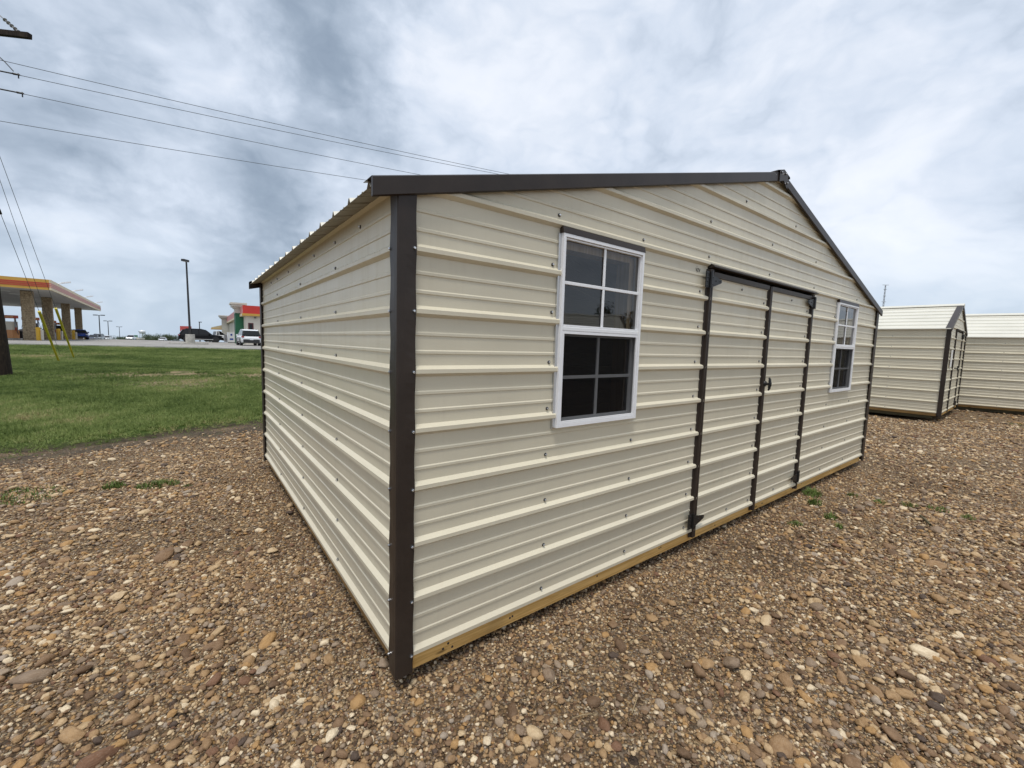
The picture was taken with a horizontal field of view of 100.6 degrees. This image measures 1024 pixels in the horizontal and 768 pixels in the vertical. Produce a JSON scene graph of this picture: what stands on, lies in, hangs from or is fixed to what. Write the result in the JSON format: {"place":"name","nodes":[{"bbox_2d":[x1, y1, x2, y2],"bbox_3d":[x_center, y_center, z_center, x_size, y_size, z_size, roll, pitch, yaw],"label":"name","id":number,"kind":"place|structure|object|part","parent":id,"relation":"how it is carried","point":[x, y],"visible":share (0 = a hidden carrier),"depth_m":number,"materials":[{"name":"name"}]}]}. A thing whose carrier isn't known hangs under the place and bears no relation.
{"place":"outdoors","nodes":[
{"label":"outdoors","id":0,"kind":"place"},
{"bbox_2d":[0,344,262,459],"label":"lawn","id":1,"kind":"structure","parent":0,"point":[85,395],"depth_m":8.78,"materials":[{"name":"plant"}]},
{"bbox_2d":[0,15,31,375],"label":"utility pole","id":2,"kind":"object","parent":1,"relation":"on","point":[5,364],"visible":0.96,"depth_m":11.10,"materials":[{"name":"brown"}]},
{"bbox_2d":[0,209,58,360],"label":"guy wire","id":3,"kind":"object","parent":2,"relation":"attached to","point":[47,331],"visible":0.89,"depth_m":14.73,"materials":[{"name":"grey metal"}]},
{"bbox_2d":[0,181,59,353],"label":"guy wire","id":4,"kind":"object","parent":2,"relation":"attached to","point":[27,260],"visible":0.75,"depth_m":15.31,"materials":[{"name":"grey"}]},
{"bbox_2d":[0,157,73,356],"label":"guy wire","id":5,"kind":"object","parent":2,"relation":"attached to","point":[62,326],"visible":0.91,"depth_m":16.32,"materials":[{"name":"grey"}]},
{"bbox_2d":[1,121,362,179],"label":"power line","id":6,"kind":"object","parent":2,"relation":"attached to","point":[171,149],"visible":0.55,"depth_m":12.53,"materials":[{"name":"grey metal"}]},
{"bbox_2d":[0,88,419,174],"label":"power line","id":7,"kind":"object","parent":2,"relation":"attached to","point":[17,92],"visible":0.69,"depth_m":12.29,"materials":[{"name":"grey metal"}]},
{"bbox_2d":[0,70,495,173],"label":"power line","id":8,"kind":"object","parent":2,"relation":"attached to","point":[18,74],"visible":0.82,"depth_m":12.51,"materials":[{"name":"grey metal"}]},
{"bbox_2d":[1,60,506,173],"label":"power line","id":9,"kind":"object","parent":2,"relation":"attached to","point":[235,114],"visible":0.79,"depth_m":12.78,"materials":[{"name":"grey metal"}]},
{"bbox_2d":[8,339,260,348],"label":"parking lot","id":10,"kind":"structure","parent":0,"point":[136,342],"depth_m":39.47,"materials":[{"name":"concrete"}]},
{"bbox_2d":[4,315,22,339],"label":"fuel pump","id":11,"kind":"object","parent":10,"relation":"on","point":[12,330],"visible":0.77,"depth_m":40.59,"materials":[{"name":"metal"}]},
{"bbox_2d":[19,329,22,337],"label":"trash bin","id":12,"kind":"object","parent":10,"relation":"on","point":[21,333],"visible":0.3,"depth_m":41.61,"materials":[{"name":"grey"}]},
{"bbox_2d":[21,317,40,327],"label":"fuel pump","id":13,"kind":"object","parent":10,"relation":"on","point":[37,323],"visible":0.17,"depth_m":45.00,"materials":[{"name":"metal"}]},
{"bbox_2d":[35,327,43,340],"bbox_3d":[-44.296,-4.705,39.858,0.630,1.240,0.380,2,5,0],"label":"bollard","id":14,"kind":"object","parent":10,"relation":"on","point":[39,334],"visible":1,"depth_m":39.79,"materials":[{"name":"yellow metal"}]},
{"bbox_2d":[0,276,102,339],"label":"fuel canopy","id":15,"kind":"object","parent":10,"relation":"on","point":[15,291],"visible":0.8,"depth_m":45.85,"materials":[{"name":"yellow"}]},
{"bbox_2d":[56,329,62,339],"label":"bollard","id":16,"kind":"object","parent":10,"relation":"on","point":[59,334],"visible":0.98,"depth_m":46.76,"materials":[{"name":"yellow"}]},
{"bbox_2d":[72,330,77,339],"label":"bollard","id":17,"kind":"object","parent":10,"relation":"on","point":[74,335],"visible":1,"depth_m":56.74,"materials":[{"name":"yellow metal"}]},
{"bbox_2d":[72,329,88,339],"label":"car","id":18,"kind":"object","parent":10,"relation":"on","point":[82,334],"visible":0.6,"depth_m":62.00,"materials":[{"name":"blue paint"}]},
{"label":"windows","id":19,"kind":"part","parent":18,"relation":"part of","materials":[{"name":"black glass"}]},
{"bbox_2d":[9,343,259,349],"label":"kerb","id":20,"kind":"structure","parent":10,"relation":"on","point":[135,346],"depth_m":28.56,"materials":[{"name":"concrete"}]},
{"bbox_2d":[169,342,207,344],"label":"curb","id":21,"kind":"structure","parent":10,"relation":"on","point":[186,343],"depth_m":43.10,"materials":[{"name":"concrete"}]},
{"bbox_2d":[181,259,194,342],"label":"lamp post","id":22,"kind":"object","parent":21,"relation":"on","point":[189,337],"visible":0.98,"depth_m":43.48,"materials":[{"name":"metal"}]},
{"bbox_2d":[178,328,223,341],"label":"car","id":23,"kind":"object","parent":10,"relation":"on","point":[201,334],"visible":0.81,"depth_m":58.02,"materials":[{"name":"black paint"}]},
{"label":"windows","id":24,"kind":"part","parent":23,"relation":"part of","materials":[{"name":"black glass"}]},
{"bbox_2d":[204,331,225,341],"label":"car","id":25,"kind":"object","parent":10,"relation":"on","point":[219,333],"visible":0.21,"depth_m":71.18,"materials":[{"name":"white paint"}]},
{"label":"windows","id":26,"kind":"part","parent":25,"relation":"part of","materials":[{"name":"glass"}]},
{"bbox_2d":[227,332,234,342],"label":"ice freezer","id":27,"kind":"object","parent":10,"relation":"on","point":[230,337],"visible":0.88,"depth_m":60.47,"materials":[{"name":"white paint"}]},
{"bbox_2d":[211,302,259,344],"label":"store","id":28,"kind":"structure","parent":10,"relation":"on","point":[243,316],"depth_m":54.23,"materials":[{"name":"beige paint"}]},
{"bbox_2d":[248,323,253,329],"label":"window","id":29,"kind":"structure","parent":28,"relation":"in","point":[250,325],"depth_m":51.91,"materials":[{"name":"grey glass"}]},
{"bbox_2d":[236,329,260,345],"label":"car","id":30,"kind":"object","parent":10,"relation":"on","point":[247,336],"visible":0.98,"depth_m":44.24,"materials":[{"name":"white paint"}]},
{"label":"windows","id":31,"kind":"part","parent":30,"relation":"part of","materials":[{"name":"glass"}]},
{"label":"rear window","id":32,"kind":"part","parent":30,"relation":"part of","materials":[{"name":"black glass"}]},
{"bbox_2d":[0,409,1023,767],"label":"gravel yard","id":33,"kind":"structure","parent":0,"point":[212,617],"depth_m":2.04,"materials":[{"name":"brown gravel"}]},
{"bbox_2d":[0,485,69,505],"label":"grass tuft","id":34,"kind":"object","parent":33,"relation":"on","point":[26,491],"visible":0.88,"depth_m":3.60,"materials":[{"name":"green plant"}]},
{"bbox_2d":[101,478,126,489],"bbox_3d":[-3.622,0.906,3.867,0.154,0.083,0.184,5,6,32],"label":"grass tuft","id":35,"kind":"object","parent":33,"relation":"on","point":[117,484],"visible":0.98,"depth_m":3.86,"materials":[{"name":"green plant"}]},
{"bbox_2d":[134,479,179,488],"bbox_3d":[-3.284,0.915,3.938,0.347,0.078,0.261,-2,7,-37],"label":"grass tuft","id":36,"kind":"object","parent":33,"relation":"on","point":[157,483],"visible":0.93,"depth_m":3.93,"materials":[{"name":"green plant"}]},
{"bbox_2d":[249,169,882,679],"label":"shed","id":37,"kind":"structure","parent":33,"relation":"on","point":[491,403],"depth_m":2.25,"materials":[{"name":"beige paint"}]},
{"bbox_2d":[550,226,645,428],"bbox_3d":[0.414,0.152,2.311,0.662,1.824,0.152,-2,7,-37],"label":"window","id":38,"kind":"structure","parent":37,"relation":"in","point":[595,380],"depth_m":2.23,"materials":[{"name":"white metal"}]},
{"bbox_2d":[687,271,772,529],"bbox_3d":[1.657,0.153,3.148,1.054,1.840,0.075,-2,7,-37],"label":"door","id":39,"kind":"structure","parent":37,"relation":"in","point":[741,309],"depth_m":3.18,"materials":[{"name":"beige paint"}]},
{"bbox_2d":[755,286,816,502],"bbox_3d":[2.422,0.102,3.744,0.932,1.803,0.041,-2,7,-37],"label":"door","id":40,"kind":"structure","parent":37,"relation":"in","point":[790,314],"depth_m":3.73,"materials":[{"name":"beige paint"}]},
{"bbox_2d":[828,299,858,392],"bbox_3d":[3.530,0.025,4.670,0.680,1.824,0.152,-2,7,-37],"label":"window","id":41,"kind":"structure","parent":37,"relation":"in","point":[842,355],"depth_m":4.64,"materials":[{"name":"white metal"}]},
{"bbox_2d":[572,713,591,718],"bbox_3d":[0.264,1.248,1.598,0.084,0.008,0.006,0,6,-17],"label":"twig","id":42,"kind":"object","parent":33,"relation":"on","point":[581,715],"visible":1,"depth_m":1.60,"materials":[{"name":"brown wood"}]},
{"bbox_2d":[787,520,802,526],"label":"grass tuft","id":43,"kind":"object","parent":33,"relation":"on","point":[793,522],"visible":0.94,"depth_m":3.47,"materials":[{"name":"green plant"}]},
{"bbox_2d":[801,486,823,497],"bbox_3d":[2.988,1.062,4.229,0.246,0.096,0.204,-2,7,-37],"label":"grass tuft","id":44,"kind":"object","parent":33,"relation":"on","point":[814,492],"visible":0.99,"depth_m":4.22,"materials":[{"name":"green plant"}]},
{"bbox_2d":[807,496,821,505],"bbox_3d":[2.831,1.087,3.971,0.152,0.086,0.157,4,6,26],"label":"grass tuft","id":45,"kind":"object","parent":33,"relation":"on","point":[813,501],"visible":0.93,"depth_m":3.96,"materials":[{"name":"green plant"}]},
{"bbox_2d":[824,512,837,519],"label":"grass tuft","id":46,"kind":"object","parent":33,"relation":"on","point":[830,516],"visible":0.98,"depth_m":3.65,"materials":[{"name":"green plant"}]},
{"bbox_2d":[834,522,842,528],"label":"grass tuft","id":47,"kind":"object","parent":33,"relation":"on","point":[839,526],"visible":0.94,"depth_m":3.46,"materials":[{"name":"green plant"}]},
{"bbox_2d":[874,499,885,504],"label":"grass tuft","id":48,"kind":"object","parent":33,"relation":"on","point":[878,500],"visible":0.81,"depth_m":4.07,"materials":[{"name":"green plant"}]},
{"bbox_2d":[899,502,917,507],"bbox_3d":[3.751,1.132,4.006,0.208,0.051,0.151,-2,7,-37],"label":"grass tuft","id":49,"kind":"object","parent":33,"relation":"on","point":[910,505],"visible":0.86,"depth_m":3.99,"materials":[{"name":"green plant"}]},
{"bbox_2d":[869,303,967,418],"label":"shed","id":50,"kind":"structure","parent":33,"relation":"on","point":[919,360],"depth_m":9.49,"materials":[{"name":"beige paint"}]},
{"bbox_2d":[948,332,964,408],"bbox_3d":[10.501,-0.307,10.008,1.290,1.785,0.097,-3,7,-39],"label":"door","id":51,"kind":"structure","parent":50,"relation":"in","point":[959,335],"depth_m":10.05,"materials":[{"name":"beige paint"}]},
{"bbox_2d":[919,515,931,525],"bbox_3d":[3.509,1.154,3.606,0.018,0.022,0.221,4,6,27],"label":"twig","id":52,"kind":"object","parent":33,"relation":"on","point":[926,520],"visible":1,"depth_m":3.59,"materials":[{"name":"brown wood"}]},
{"bbox_2d":[926,505,950,512],"bbox_3d":[3.950,1.146,3.930,0.229,0.052,0.166,-2,7,-37],"label":"grass tuft","id":53,"kind":"object","parent":33,"relation":"on","point":[943,508],"visible":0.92,"depth_m":3.92,"materials":[{"name":"green plant"}]},
{"bbox_2d":[961,514,975,520],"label":"grass tuft","id":54,"kind":"object","parent":33,"relation":"on","point":[967,517],"visible":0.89,"depth_m":3.74,"materials":[{"name":"green plant"}]},
{"bbox_2d":[953,313,1023,414],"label":"shed","id":55,"kind":"structure","parent":33,"relation":"on","point":[992,379],"depth_m":11.07,"materials":[{"name":"beige paint"}]},
{"bbox_2d":[0,0,1023,341],"label":"sky","id":56,"kind":"structure","parent":0,"point":[899,124],"materials":[{"name":"grey"}]},
{"bbox_3d":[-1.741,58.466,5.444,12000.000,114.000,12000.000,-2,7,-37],"label":"far ground","id":57,"kind":"structure","parent":0,"visible":0},
{"bbox_2d":[89,335,99,338],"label":"car","id":58,"kind":"object","parent":57,"relation":"on","point":[94,336],"visible":0.46,"depth_m":108.79,"materials":[{"name":"grey paint"}]},
{"bbox_2d":[93,333,104,338],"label":"car","id":59,"kind":"object","parent":57,"relation":"on","point":[102,336],"visible":0.36,"depth_m":111.45,"materials":[{"name":"grey paint"}]},
{"bbox_2d":[126,335,135,339],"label":"car","id":60,"kind":"object","parent":57,"relation":"on","point":[130,337],"visible":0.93,"depth_m":138.53,"materials":[{"name":"white paint"}]},
{"bbox_2d":[138,330,145,336],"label":"water tower","id":61,"kind":"structure","parent":57,"relation":"on","point":[142,332],"depth_m":793.41,"materials":[{"name":"white metal"}]},
{"bbox_2d":[150,333,172,340],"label":"tree","id":62,"kind":"object","parent":57,"relation":"on","point":[155,337],"visible":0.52,"depth_m":387.49,"materials":[{"name":"green plant"}]},
{"bbox_2d":[158,337,166,340],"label":"car","id":63,"kind":"object","parent":57,"relation":"on","point":[162,339],"visible":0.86,"depth_m":148.53,"materials":[{"name":"white paint"}]},
{"bbox_2d":[163,334,180,340],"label":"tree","id":64,"kind":"object","parent":57,"relation":"on","point":[175,338],"visible":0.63,"depth_m":398.63,"materials":[{"name":"green plant"}]}
]}

